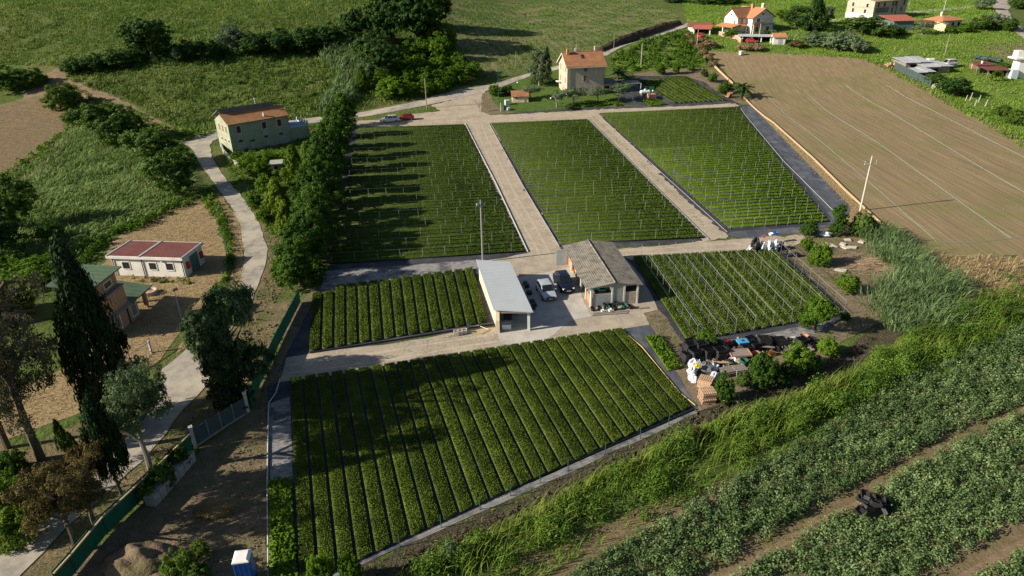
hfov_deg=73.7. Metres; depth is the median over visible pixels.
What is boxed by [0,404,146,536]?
verge soil
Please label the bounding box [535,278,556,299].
silver car
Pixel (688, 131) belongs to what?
plant row
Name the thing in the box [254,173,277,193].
garden bush
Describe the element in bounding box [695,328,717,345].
leafy bush
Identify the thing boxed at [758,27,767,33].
garden bush
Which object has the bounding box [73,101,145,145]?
roadside tree
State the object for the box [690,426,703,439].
wild bush
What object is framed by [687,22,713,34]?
garage
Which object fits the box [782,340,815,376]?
leafy bush
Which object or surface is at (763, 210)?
plant row
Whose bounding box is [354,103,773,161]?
support posts
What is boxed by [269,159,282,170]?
stone hut
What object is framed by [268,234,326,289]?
hedge tree
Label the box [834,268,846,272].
broken slab
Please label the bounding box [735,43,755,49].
dry bush
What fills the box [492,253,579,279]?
yard gravel
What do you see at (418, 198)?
plant row
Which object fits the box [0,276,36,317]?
wild bush
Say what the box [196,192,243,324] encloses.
verge straw
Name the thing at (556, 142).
plant row
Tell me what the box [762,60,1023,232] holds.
field weeds
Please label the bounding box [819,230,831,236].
plastic heap
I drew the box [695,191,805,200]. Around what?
plant row
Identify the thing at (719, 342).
crate stack
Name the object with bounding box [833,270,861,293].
leafy bush
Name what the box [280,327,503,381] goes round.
front gravel
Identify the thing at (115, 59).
hedge bush
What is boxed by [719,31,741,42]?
garden wall
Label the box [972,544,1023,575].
bean plants
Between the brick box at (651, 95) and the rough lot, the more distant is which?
the brick box at (651, 95)
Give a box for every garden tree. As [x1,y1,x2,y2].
[776,9,787,21]
[783,5,808,26]
[797,0,829,31]
[825,6,835,19]
[842,15,883,34]
[910,21,936,34]
[935,77,973,95]
[974,0,998,9]
[987,13,1008,27]
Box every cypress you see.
[48,229,137,429]
[78,389,132,495]
[544,46,551,79]
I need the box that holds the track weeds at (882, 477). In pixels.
[768,407,1017,551]
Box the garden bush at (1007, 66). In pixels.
[994,63,1011,71]
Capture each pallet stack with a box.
[697,374,713,386]
[697,386,716,404]
[719,365,735,376]
[732,364,747,376]
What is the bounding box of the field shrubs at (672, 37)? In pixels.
[610,28,708,71]
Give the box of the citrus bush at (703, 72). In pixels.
[700,67,708,76]
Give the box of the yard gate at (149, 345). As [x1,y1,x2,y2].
[125,340,152,361]
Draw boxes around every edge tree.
[0,171,41,227]
[0,211,30,248]
[305,551,334,575]
[336,551,363,575]
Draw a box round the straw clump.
[186,494,244,522]
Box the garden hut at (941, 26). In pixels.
[934,21,948,31]
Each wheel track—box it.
[49,76,169,132]
[55,75,184,134]
[288,334,494,365]
[288,341,497,374]
[475,125,541,255]
[481,124,551,254]
[491,105,732,119]
[499,103,728,117]
[619,239,792,251]
[622,243,798,255]
[685,397,1023,575]
[722,409,1023,575]
[908,516,1023,575]
[958,539,1023,575]
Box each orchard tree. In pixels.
[371,68,392,87]
[375,75,404,98]
[389,64,407,82]
[393,53,413,69]
[397,39,420,57]
[399,64,422,82]
[401,80,419,95]
[409,53,428,71]
[414,37,434,56]
[415,78,435,95]
[419,66,439,82]
[422,27,442,41]
[425,31,451,58]
[427,52,448,71]
[431,77,451,93]
[437,65,458,84]
[439,25,457,47]
[443,56,459,67]
[451,51,468,67]
[451,61,474,82]
[467,60,482,78]
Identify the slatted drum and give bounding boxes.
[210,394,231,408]
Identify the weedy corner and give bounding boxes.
[481,92,513,114]
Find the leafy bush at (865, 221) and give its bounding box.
[847,208,877,239]
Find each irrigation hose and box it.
[766,94,935,240]
[804,90,1009,237]
[847,86,1022,191]
[888,86,1022,156]
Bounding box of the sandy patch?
[627,67,749,104]
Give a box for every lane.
[465,119,560,259]
[486,103,738,123]
[587,114,727,240]
[618,235,804,259]
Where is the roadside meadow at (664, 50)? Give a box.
[612,29,707,72]
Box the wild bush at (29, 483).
[25,479,48,502]
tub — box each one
[621,303,626,308]
[751,350,759,356]
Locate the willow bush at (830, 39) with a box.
[817,30,850,49]
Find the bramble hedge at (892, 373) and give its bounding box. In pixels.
[407,281,1023,575]
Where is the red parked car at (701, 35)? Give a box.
[697,33,705,36]
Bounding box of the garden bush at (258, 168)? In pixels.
[245,158,272,178]
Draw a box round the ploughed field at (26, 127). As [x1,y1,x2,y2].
[0,99,65,172]
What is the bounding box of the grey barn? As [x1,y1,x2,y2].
[556,239,642,306]
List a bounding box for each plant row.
[329,247,523,264]
[330,244,521,259]
[331,240,520,254]
[332,233,516,246]
[332,236,518,250]
[333,229,514,242]
[335,222,511,235]
[336,216,508,228]
[336,219,509,231]
[337,213,507,224]
[337,226,513,238]
[338,210,505,221]
[339,204,502,215]
[339,207,504,218]
[340,201,501,212]
[341,196,498,206]
[341,199,499,209]
[342,193,497,203]
[343,191,496,200]
[344,188,495,197]
[345,178,490,187]
[345,181,491,189]
[345,183,492,192]
[345,186,493,194]
[346,174,487,182]
[346,176,488,184]
[347,169,486,177]
[347,172,487,179]
[348,167,484,175]
[349,163,482,170]
[349,165,484,173]
[350,159,480,166]
[350,161,482,168]
[351,154,478,160]
[351,156,478,162]
[351,157,479,164]
[352,148,475,154]
[352,150,476,156]
[352,152,477,158]
[353,145,474,151]
[353,147,474,152]
[354,143,473,149]
[355,136,469,140]
[355,137,469,142]
[355,138,470,144]
[355,142,472,147]
[356,132,467,137]
[356,134,468,139]
[356,140,471,145]
[357,127,465,131]
[357,128,465,132]
[357,130,466,134]
[357,131,466,135]
[358,124,463,128]
[358,125,464,130]
[491,119,587,123]
[492,120,589,125]
[493,122,590,127]
[494,123,591,127]
[494,124,592,129]
[495,126,594,130]
[496,127,596,132]
[497,129,597,134]
[498,130,599,136]
[499,132,600,137]
[500,133,602,138]
[500,135,602,140]
[501,136,605,141]
[502,138,606,143]
[503,140,608,145]
[504,141,610,146]
[505,143,612,148]
[506,145,613,150]
[507,146,615,152]
[508,148,617,154]
[510,150,619,156]
[511,152,620,158]
[512,154,622,160]
[513,156,624,162]
[514,158,626,163]
[515,160,628,166]
[516,162,630,168]
[518,164,632,170]
[519,166,634,172]
[520,168,637,174]
[521,170,639,177]
[523,173,641,179]
[524,175,643,182]
[526,177,646,184]
[527,180,648,186]
[528,182,651,190]
[530,185,653,192]
[531,187,656,195]
[533,190,659,197]
[534,193,661,200]
[536,195,664,203]
[538,198,667,205]
[539,201,670,209]
[541,204,673,212]
[543,207,676,215]
[545,210,679,219]
[547,213,682,221]
[548,216,686,224]
[550,220,689,228]
[552,223,692,231]
[554,226,696,235]
[556,230,699,239]
[559,233,703,243]
[600,107,738,113]
[601,108,739,115]
[603,110,740,117]
[604,111,741,118]
[606,113,741,119]
[607,114,743,121]
[609,116,744,122]
[610,117,744,124]
[612,118,746,125]
[613,120,747,127]
[615,121,748,128]
[616,122,749,129]
[618,124,750,131]
[620,125,752,132]
[621,127,752,134]
[623,128,754,135]
[625,130,755,136]
[626,131,756,138]
[628,133,757,140]
[630,134,759,142]
[632,136,760,144]
[634,138,762,145]
[636,139,763,147]
[638,141,764,149]
[640,143,766,150]
[642,145,767,152]
[644,146,769,154]
[646,148,770,156]
[648,150,772,158]
[650,152,773,160]
[652,154,775,162]
[655,156,777,164]
[657,158,778,166]
[659,160,780,168]
[662,162,781,170]
[664,164,783,172]
[667,166,785,175]
[669,169,787,177]
[672,171,789,179]
[675,173,791,182]
[677,176,793,184]
[680,178,794,187]
[683,181,797,189]
[686,183,799,192]
[689,186,801,194]
[692,188,803,197]
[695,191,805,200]
[698,194,807,203]
[701,197,810,206]
[704,199,812,209]
[708,202,815,212]
[711,205,817,215]
[715,208,819,218]
[718,211,822,221]
[722,215,825,225]
[726,218,827,228]
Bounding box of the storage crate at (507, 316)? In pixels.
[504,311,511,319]
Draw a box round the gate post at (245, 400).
[242,391,249,412]
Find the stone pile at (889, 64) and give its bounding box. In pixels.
[884,62,894,66]
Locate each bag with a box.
[760,241,766,249]
[767,239,772,249]
[772,239,779,249]
[778,241,784,248]
[783,250,792,256]
[793,252,799,257]
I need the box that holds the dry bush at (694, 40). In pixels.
[688,38,697,44]
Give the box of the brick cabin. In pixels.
[45,264,151,336]
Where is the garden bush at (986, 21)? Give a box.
[968,15,995,29]
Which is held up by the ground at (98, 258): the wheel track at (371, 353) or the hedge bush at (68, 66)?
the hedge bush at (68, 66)
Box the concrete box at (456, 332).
[453,329,458,335]
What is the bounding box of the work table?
[729,348,752,363]
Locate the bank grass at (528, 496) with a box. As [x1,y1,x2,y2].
[365,413,696,570]
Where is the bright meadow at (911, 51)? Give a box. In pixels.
[682,0,1023,135]
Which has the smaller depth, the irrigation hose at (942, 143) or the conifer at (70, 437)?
the conifer at (70, 437)
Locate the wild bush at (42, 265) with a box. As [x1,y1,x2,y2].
[5,252,55,285]
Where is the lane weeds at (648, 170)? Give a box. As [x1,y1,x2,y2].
[596,119,721,238]
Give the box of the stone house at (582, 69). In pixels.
[556,43,618,96]
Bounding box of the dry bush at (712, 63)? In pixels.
[707,60,718,65]
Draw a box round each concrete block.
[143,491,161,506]
[152,483,167,499]
[158,479,173,492]
[168,463,184,478]
[171,470,179,485]
[176,459,190,471]
[188,451,195,465]
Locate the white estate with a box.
[379,114,399,122]
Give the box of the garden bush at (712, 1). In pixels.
[689,0,740,3]
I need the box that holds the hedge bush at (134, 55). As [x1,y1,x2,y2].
[125,47,149,61]
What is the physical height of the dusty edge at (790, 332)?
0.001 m
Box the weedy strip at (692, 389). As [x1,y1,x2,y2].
[644,310,702,414]
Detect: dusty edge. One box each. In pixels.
[269,396,292,479]
[333,410,697,575]
[624,325,697,407]
[722,320,831,345]
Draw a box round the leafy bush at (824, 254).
[805,239,833,267]
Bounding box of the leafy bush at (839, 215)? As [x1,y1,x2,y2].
[828,204,850,236]
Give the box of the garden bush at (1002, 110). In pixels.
[990,105,1012,115]
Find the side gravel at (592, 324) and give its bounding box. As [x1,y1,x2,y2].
[543,313,649,342]
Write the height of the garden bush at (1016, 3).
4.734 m
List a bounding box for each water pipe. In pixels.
[266,378,279,575]
[310,323,493,352]
[335,408,694,570]
[465,123,528,252]
[489,123,559,246]
[589,119,708,238]
[599,115,726,231]
[741,109,832,209]
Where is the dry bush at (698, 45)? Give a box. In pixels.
[694,43,703,49]
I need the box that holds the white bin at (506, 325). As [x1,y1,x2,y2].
[502,320,510,329]
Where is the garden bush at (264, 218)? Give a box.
[254,206,271,223]
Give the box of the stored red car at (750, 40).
[745,38,758,42]
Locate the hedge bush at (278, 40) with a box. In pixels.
[260,27,298,53]
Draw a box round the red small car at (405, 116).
[399,113,413,120]
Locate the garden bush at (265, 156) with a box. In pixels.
[252,149,277,164]
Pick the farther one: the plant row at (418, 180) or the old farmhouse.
the old farmhouse
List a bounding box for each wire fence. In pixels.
[190,217,228,313]
[354,400,696,565]
[499,101,578,111]
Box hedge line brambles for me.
[82,22,349,74]
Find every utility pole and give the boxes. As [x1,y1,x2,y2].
[476,200,484,259]
[859,156,876,210]
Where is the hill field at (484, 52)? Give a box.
[443,0,681,79]
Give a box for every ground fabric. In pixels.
[265,330,697,575]
[277,274,494,372]
[326,125,526,270]
[497,135,701,247]
[509,105,679,113]
[603,105,850,237]
[619,76,738,106]
[625,249,848,341]
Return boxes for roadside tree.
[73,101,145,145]
[117,126,184,158]
[135,146,200,195]
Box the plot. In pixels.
[979,42,1023,60]
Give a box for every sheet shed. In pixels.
[892,56,932,67]
[909,67,935,75]
[915,60,951,73]
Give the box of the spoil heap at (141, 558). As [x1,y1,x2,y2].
[100,540,174,575]
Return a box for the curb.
[627,334,694,404]
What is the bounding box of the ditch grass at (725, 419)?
[396,279,1023,575]
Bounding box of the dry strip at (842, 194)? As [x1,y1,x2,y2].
[760,114,869,223]
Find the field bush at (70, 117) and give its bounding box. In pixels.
[58,108,83,125]
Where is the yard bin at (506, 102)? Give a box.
[504,99,509,104]
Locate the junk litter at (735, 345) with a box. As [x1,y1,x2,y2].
[700,334,816,370]
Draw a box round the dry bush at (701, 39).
[695,37,708,42]
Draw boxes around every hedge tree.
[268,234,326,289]
[277,221,333,273]
[280,208,331,258]
[288,166,336,212]
[289,181,338,224]
[290,156,344,210]
[293,192,338,242]
[300,146,351,194]
[305,136,345,186]
[309,125,351,172]
[315,116,355,158]
[318,110,352,137]
[325,101,357,136]
[333,92,357,124]
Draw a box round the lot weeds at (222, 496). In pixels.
[92,365,277,574]
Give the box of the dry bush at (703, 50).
[697,48,708,54]
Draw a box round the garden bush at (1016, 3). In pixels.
[1007,0,1023,8]
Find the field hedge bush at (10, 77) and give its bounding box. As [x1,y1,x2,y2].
[0,64,28,91]
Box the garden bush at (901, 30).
[893,26,907,34]
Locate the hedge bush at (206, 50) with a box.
[192,39,225,59]
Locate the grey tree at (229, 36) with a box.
[213,22,246,53]
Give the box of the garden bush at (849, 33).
[843,28,857,38]
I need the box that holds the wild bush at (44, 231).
[30,220,64,240]
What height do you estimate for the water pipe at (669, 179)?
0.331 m
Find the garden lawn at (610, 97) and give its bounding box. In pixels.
[493,71,641,112]
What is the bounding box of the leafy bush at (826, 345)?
[816,333,841,357]
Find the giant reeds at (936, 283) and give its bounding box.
[853,214,994,337]
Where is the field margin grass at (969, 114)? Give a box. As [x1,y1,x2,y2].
[860,57,1023,147]
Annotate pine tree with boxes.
[0,268,62,462]
[0,348,21,449]
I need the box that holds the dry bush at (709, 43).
[701,39,718,47]
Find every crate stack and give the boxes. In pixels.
[678,343,682,352]
[679,350,691,363]
[682,339,698,352]
[683,337,697,341]
[688,347,703,361]
[694,339,709,348]
[702,345,717,360]
[713,345,728,360]
[714,339,722,345]
[739,342,754,351]
[744,334,756,340]
[748,339,763,350]
[757,335,771,349]
[770,335,776,346]
[772,335,787,347]
[794,335,810,348]
[806,339,818,349]
[808,336,817,342]
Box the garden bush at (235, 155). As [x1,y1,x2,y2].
[227,151,245,164]
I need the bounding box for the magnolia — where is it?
[526,49,553,85]
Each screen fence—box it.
[51,431,193,575]
[248,290,300,405]
[640,86,653,90]
[894,61,931,86]
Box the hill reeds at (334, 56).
[317,28,373,113]
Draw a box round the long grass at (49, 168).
[0,103,198,260]
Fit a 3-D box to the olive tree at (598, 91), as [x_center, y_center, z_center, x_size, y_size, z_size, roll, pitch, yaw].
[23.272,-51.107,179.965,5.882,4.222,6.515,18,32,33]
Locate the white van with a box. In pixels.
[943,59,957,67]
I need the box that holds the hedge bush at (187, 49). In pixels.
[169,39,200,61]
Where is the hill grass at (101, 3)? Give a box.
[0,0,470,132]
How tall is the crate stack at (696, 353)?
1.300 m
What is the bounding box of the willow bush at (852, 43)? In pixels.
[835,34,864,50]
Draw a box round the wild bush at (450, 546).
[442,539,458,562]
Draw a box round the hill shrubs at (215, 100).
[0,0,459,131]
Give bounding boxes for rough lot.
[73,286,316,575]
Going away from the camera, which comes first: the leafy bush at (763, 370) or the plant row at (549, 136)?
the leafy bush at (763, 370)
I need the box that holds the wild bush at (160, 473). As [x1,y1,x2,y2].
[146,456,177,487]
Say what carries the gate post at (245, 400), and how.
on the rough lot
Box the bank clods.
[365,345,863,575]
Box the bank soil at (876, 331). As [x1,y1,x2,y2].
[349,320,905,575]
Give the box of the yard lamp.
[173,287,181,319]
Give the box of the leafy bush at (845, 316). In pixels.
[840,312,851,321]
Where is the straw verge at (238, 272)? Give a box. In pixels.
[176,193,243,353]
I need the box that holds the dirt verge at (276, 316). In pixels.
[22,184,292,575]
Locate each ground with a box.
[0,0,1023,575]
[696,225,897,409]
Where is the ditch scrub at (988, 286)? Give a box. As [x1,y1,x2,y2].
[943,266,1023,305]
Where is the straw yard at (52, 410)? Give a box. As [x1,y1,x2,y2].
[0,198,228,440]
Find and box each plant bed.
[290,376,314,575]
[304,374,335,571]
[309,292,321,351]
[318,372,353,560]
[322,290,332,349]
[331,370,372,560]
[334,284,344,347]
[345,368,390,552]
[346,283,356,344]
[358,281,369,342]
[358,366,407,543]
[369,279,381,340]
[371,364,424,535]
[380,278,393,338]
[384,362,439,528]
[391,277,405,336]
[397,360,456,520]
[401,275,417,334]
[410,358,472,513]
[412,273,429,332]
[423,272,440,331]
[423,356,487,504]
[433,271,452,329]
[435,354,502,498]
[444,270,463,327]
[448,352,516,492]
[454,268,475,325]
[460,350,531,485]
[465,267,486,323]
[472,348,545,479]
[484,347,558,471]
[497,345,571,465]
[509,343,585,459]
[520,341,597,454]
[532,339,609,448]
[544,338,622,442]
[556,336,633,437]
[567,334,645,432]
[578,332,657,426]
[590,331,668,421]
[601,329,679,416]
[612,327,689,410]
[633,255,694,338]
[639,79,677,103]
[643,79,683,103]
[643,255,706,335]
[648,79,688,102]
[653,79,693,102]
[653,254,719,336]
[657,78,697,102]
[661,78,702,101]
[662,254,730,335]
[665,77,707,101]
[669,77,711,101]
[672,253,741,333]
[674,77,717,100]
[679,76,722,100]
[681,253,751,331]
[682,76,726,100]
[691,252,762,329]
[700,251,772,328]
[710,251,783,326]
[719,250,793,324]
[729,250,800,322]
[738,249,810,317]
[747,249,815,316]
[757,249,822,309]
[766,248,842,315]
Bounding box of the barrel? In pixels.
[740,358,748,365]
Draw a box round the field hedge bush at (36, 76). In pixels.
[18,67,50,86]
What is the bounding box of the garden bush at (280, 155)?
[274,148,286,159]
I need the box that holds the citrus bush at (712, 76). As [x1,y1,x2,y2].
[707,71,717,81]
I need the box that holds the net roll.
[974,55,1002,61]
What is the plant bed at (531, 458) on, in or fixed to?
on the ground fabric at (284, 390)
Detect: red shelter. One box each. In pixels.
[970,61,993,72]
[978,65,1010,77]
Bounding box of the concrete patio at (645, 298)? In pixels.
[577,253,657,314]
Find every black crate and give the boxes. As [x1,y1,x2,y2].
[854,505,867,516]
[857,493,868,503]
[860,489,868,500]
[861,503,874,511]
[863,495,872,500]
[869,499,882,507]
[873,493,886,503]
[881,504,891,516]
[884,504,892,512]
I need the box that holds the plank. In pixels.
[721,398,738,403]
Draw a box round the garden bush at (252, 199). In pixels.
[244,190,262,207]
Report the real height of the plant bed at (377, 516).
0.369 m
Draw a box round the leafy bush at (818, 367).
[802,354,823,372]
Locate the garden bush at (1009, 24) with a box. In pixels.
[1001,16,1019,30]
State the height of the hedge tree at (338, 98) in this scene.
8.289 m
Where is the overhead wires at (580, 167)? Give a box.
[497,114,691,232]
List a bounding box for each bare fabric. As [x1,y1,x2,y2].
[727,225,830,238]
[740,105,850,224]
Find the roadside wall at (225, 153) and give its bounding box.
[220,142,239,167]
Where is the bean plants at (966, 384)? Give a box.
[566,323,1023,575]
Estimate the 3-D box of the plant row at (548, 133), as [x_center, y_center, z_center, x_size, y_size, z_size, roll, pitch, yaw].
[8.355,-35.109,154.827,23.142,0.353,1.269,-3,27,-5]
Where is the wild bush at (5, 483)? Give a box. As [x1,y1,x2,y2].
[0,467,30,513]
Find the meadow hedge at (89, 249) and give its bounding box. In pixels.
[0,191,198,292]
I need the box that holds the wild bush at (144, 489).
[135,479,154,501]
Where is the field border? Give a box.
[20,85,82,179]
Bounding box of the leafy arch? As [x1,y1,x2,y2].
[990,70,1004,79]
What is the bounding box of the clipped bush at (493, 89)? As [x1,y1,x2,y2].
[488,82,500,95]
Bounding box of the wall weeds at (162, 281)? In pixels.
[132,275,190,284]
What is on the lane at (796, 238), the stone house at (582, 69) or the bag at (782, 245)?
the bag at (782, 245)
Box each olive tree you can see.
[521,84,544,98]
[549,89,569,106]
[565,87,587,105]
[589,85,613,100]
[611,83,634,101]
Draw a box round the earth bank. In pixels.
[590,20,681,51]
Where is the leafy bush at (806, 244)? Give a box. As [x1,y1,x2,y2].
[799,236,814,251]
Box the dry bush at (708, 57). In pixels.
[703,53,713,59]
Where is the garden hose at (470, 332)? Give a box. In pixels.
[448,325,488,336]
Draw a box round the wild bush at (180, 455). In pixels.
[166,440,193,465]
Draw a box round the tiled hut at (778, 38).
[771,33,786,44]
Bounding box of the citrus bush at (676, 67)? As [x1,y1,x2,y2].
[672,60,680,72]
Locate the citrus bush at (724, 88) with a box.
[717,81,730,94]
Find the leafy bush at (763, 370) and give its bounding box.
[748,350,783,389]
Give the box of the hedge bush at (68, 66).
[58,57,85,72]
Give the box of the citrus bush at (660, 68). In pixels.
[655,62,665,74]
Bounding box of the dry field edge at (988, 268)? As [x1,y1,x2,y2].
[926,250,1023,301]
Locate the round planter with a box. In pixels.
[146,287,156,296]
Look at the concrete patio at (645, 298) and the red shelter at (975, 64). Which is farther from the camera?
the red shelter at (975, 64)
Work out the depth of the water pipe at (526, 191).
117.21 m
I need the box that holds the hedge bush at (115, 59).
[98,48,136,67]
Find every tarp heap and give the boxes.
[698,361,713,373]
[751,237,760,249]
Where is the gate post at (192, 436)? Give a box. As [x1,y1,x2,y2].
[188,425,196,447]
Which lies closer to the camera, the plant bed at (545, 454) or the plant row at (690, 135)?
the plant bed at (545, 454)
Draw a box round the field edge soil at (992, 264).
[925,253,1023,312]
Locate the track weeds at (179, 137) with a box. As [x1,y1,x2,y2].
[1,84,216,177]
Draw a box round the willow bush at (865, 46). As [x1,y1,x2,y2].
[852,40,872,51]
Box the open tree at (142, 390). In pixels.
[100,355,174,470]
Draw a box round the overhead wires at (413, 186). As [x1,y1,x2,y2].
[331,119,510,253]
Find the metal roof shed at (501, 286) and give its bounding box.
[476,260,532,332]
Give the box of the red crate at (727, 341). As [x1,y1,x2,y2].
[724,339,732,344]
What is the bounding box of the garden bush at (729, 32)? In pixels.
[722,27,739,36]
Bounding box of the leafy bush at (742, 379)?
[734,372,750,387]
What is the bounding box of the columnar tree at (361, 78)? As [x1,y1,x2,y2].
[354,66,369,90]
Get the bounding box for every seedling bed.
[265,476,297,575]
[579,102,592,107]
[589,100,611,107]
[613,102,621,106]
[642,99,666,106]
[645,333,681,371]
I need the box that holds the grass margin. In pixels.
[499,333,1023,575]
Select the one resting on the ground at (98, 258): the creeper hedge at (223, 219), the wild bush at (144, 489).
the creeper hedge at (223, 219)
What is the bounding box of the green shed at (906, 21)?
[879,15,916,29]
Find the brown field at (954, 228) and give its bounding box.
[708,51,1023,256]
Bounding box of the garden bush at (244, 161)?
[235,154,259,168]
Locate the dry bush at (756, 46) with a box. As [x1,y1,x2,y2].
[749,43,765,49]
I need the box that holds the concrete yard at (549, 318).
[495,267,591,344]
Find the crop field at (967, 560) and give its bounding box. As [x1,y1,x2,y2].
[502,344,1023,575]
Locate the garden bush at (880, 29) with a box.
[865,22,899,36]
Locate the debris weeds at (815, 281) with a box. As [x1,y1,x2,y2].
[649,234,880,409]
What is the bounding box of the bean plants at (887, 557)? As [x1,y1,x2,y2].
[729,403,1023,575]
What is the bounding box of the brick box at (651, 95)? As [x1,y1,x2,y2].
[647,93,655,98]
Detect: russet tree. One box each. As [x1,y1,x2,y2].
[0,459,105,546]
[45,440,106,523]
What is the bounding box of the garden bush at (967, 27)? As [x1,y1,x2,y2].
[957,23,974,31]
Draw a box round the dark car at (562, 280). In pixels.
[553,270,574,292]
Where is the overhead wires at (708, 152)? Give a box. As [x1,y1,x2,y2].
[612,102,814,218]
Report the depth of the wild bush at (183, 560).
45.28 m
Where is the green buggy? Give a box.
[593,287,609,293]
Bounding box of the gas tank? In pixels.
[640,89,649,95]
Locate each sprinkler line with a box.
[641,247,698,331]
[658,246,717,332]
[675,244,736,329]
[691,242,755,325]
[708,240,774,324]
[725,241,792,322]
[741,240,804,309]
[759,237,825,300]
[775,238,846,308]
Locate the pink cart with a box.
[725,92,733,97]
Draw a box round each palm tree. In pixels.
[608,66,629,81]
[731,82,755,100]
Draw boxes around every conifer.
[52,418,70,452]
[66,431,78,452]
[259,179,292,220]
[273,199,293,236]
[280,144,303,185]
[299,141,308,160]
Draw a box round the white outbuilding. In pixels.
[105,240,204,277]
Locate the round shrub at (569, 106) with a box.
[565,103,574,109]
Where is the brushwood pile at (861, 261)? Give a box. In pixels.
[824,253,907,277]
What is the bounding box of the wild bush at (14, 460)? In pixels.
[0,448,31,479]
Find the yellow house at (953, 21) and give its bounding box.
[917,12,964,26]
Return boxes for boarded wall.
[714,65,732,83]
[744,97,886,228]
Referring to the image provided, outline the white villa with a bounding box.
[715,3,775,33]
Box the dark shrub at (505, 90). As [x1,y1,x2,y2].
[500,85,514,94]
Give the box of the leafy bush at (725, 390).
[714,370,735,405]
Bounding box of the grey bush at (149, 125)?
[135,123,158,132]
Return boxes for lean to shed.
[738,34,772,42]
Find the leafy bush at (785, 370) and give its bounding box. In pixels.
[771,362,791,388]
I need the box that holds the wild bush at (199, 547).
[189,538,209,559]
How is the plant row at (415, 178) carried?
on the ground fabric at (378, 264)
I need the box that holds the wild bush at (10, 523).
[0,504,45,555]
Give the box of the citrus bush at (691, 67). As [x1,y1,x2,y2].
[686,64,694,70]
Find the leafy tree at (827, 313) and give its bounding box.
[798,295,835,332]
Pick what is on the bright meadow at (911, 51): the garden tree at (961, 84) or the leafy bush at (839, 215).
the garden tree at (961, 84)
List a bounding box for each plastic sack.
[686,365,697,375]
[688,358,698,366]
[688,374,696,382]
[710,362,718,370]
[710,371,718,379]
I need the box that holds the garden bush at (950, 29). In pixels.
[944,25,957,32]
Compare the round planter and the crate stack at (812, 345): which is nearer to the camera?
the crate stack at (812, 345)
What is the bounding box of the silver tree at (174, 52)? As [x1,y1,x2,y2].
[171,47,181,63]
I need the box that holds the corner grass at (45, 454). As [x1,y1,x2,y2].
[19,425,121,512]
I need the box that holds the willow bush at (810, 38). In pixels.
[800,30,826,45]
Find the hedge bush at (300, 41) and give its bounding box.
[283,24,322,52]
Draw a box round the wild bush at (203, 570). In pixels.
[181,558,213,575]
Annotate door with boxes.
[189,251,199,271]
[250,139,256,149]
[250,554,256,575]
[556,249,566,264]
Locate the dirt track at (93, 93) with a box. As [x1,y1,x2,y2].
[35,68,189,139]
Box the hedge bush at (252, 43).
[234,31,269,55]
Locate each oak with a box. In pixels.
[115,17,174,60]
[176,307,234,365]
[195,280,281,399]
[196,338,256,409]
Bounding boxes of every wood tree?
[339,7,373,38]
[350,28,391,60]
[357,39,405,75]
[363,0,419,44]
[386,0,443,40]
[417,0,452,23]
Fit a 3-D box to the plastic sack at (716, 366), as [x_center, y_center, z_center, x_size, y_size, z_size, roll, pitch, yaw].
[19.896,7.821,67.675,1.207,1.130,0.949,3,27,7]
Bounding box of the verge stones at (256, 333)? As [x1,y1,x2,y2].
[234,259,291,385]
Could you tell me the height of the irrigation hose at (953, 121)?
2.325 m
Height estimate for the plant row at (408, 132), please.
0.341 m
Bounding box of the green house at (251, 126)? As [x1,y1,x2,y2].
[212,98,309,152]
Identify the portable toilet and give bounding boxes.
[231,549,256,575]
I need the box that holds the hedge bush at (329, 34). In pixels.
[312,22,344,47]
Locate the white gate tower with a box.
[1005,50,1023,78]
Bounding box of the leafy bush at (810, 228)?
[799,219,819,236]
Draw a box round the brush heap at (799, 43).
[787,40,805,46]
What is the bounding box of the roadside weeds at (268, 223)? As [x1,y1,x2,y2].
[217,123,317,283]
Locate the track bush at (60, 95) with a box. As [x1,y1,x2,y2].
[38,81,86,109]
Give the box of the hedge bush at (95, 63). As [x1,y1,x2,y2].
[77,52,107,71]
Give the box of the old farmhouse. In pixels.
[845,0,907,18]
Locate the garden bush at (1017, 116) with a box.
[1003,108,1023,125]
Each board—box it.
[592,312,626,315]
[593,310,627,313]
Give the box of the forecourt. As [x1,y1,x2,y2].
[356,91,488,125]
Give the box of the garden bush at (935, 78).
[923,72,948,84]
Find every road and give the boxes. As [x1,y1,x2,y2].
[0,20,695,575]
[832,5,972,21]
[993,0,1023,37]
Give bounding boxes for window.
[103,278,112,289]
[114,315,122,331]
[121,261,130,269]
[130,302,138,317]
[147,262,157,269]
[164,263,174,270]
[235,125,241,133]
[261,121,266,129]
[276,119,281,126]
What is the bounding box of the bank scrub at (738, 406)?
[362,335,874,575]
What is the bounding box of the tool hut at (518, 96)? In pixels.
[511,90,528,102]
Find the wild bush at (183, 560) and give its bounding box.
[158,546,197,575]
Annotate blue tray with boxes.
[736,338,749,344]
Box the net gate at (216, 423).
[193,398,247,445]
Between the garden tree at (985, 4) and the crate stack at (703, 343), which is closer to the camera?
the crate stack at (703, 343)
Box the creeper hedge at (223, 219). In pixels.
[198,185,235,291]
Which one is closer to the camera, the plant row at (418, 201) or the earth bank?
the plant row at (418, 201)
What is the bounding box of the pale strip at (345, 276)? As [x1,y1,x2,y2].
[320,260,478,289]

